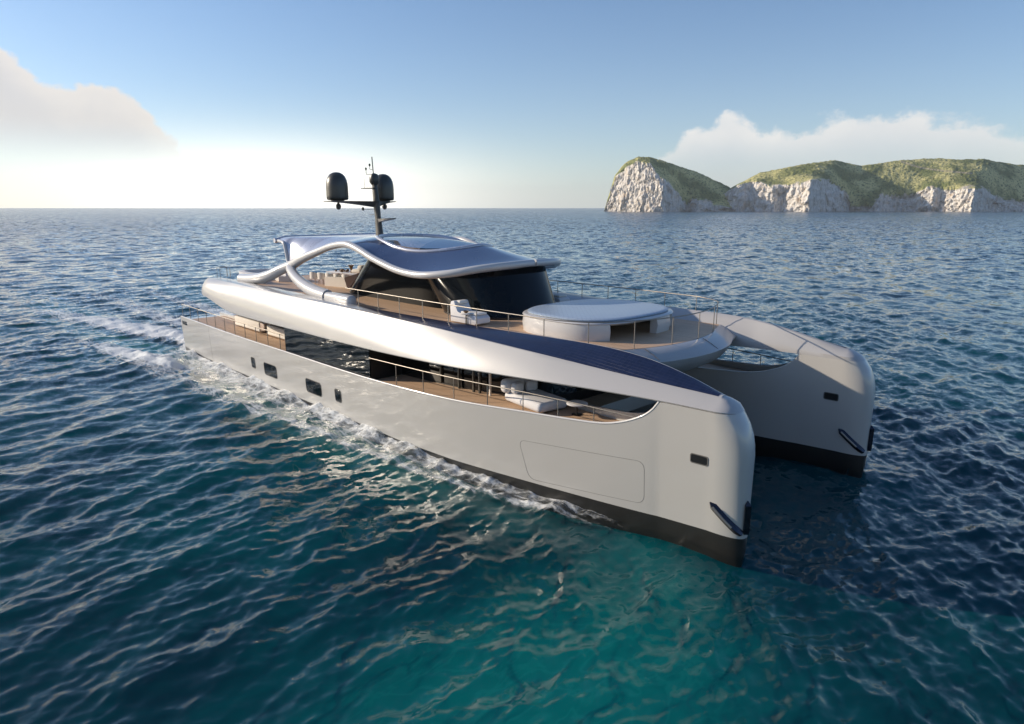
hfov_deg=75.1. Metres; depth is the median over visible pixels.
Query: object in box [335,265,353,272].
table ornament
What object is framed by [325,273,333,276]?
dining chair
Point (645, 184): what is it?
headland
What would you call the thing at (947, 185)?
island
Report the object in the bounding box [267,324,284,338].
sofa
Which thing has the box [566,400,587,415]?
coffee table
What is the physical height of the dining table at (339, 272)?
0.770 m
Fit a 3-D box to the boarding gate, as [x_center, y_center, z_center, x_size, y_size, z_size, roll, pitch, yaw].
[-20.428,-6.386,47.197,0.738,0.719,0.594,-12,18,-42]
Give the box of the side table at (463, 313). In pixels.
[460,312,471,324]
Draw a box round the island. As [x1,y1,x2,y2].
[724,158,1023,211]
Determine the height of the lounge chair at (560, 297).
0.980 m
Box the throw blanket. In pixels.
[260,322,267,330]
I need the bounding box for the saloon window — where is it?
[284,328,401,379]
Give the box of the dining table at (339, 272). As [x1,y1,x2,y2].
[326,270,356,274]
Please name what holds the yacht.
on the sea
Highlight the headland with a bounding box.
[604,156,731,211]
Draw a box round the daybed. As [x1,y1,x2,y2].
[501,377,566,412]
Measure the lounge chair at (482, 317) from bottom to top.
0.980 m
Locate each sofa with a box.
[235,315,269,331]
[239,269,291,283]
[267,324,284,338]
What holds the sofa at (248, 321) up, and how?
on the yacht
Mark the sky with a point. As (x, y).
(104, 103)
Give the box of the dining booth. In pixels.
[325,265,363,287]
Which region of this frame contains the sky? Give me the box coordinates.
[0,0,1023,207]
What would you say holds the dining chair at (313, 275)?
on the yacht
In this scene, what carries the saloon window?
in the yacht
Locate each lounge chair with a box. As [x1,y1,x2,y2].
[450,299,489,324]
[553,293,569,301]
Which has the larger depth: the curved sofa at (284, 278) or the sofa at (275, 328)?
the curved sofa at (284, 278)
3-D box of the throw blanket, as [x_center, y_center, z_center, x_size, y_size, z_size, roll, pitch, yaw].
[-16.048,-2.370,44.152,1.015,0.485,0.600,-12,18,-42]
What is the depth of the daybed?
26.10 m
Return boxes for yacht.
[180,157,874,566]
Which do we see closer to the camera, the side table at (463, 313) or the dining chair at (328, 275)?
the side table at (463, 313)
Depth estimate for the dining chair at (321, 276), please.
46.16 m
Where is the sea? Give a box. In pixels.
[0,208,1023,710]
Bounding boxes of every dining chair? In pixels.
[309,272,319,280]
[317,272,324,283]
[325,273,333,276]
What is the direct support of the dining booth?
on the yacht

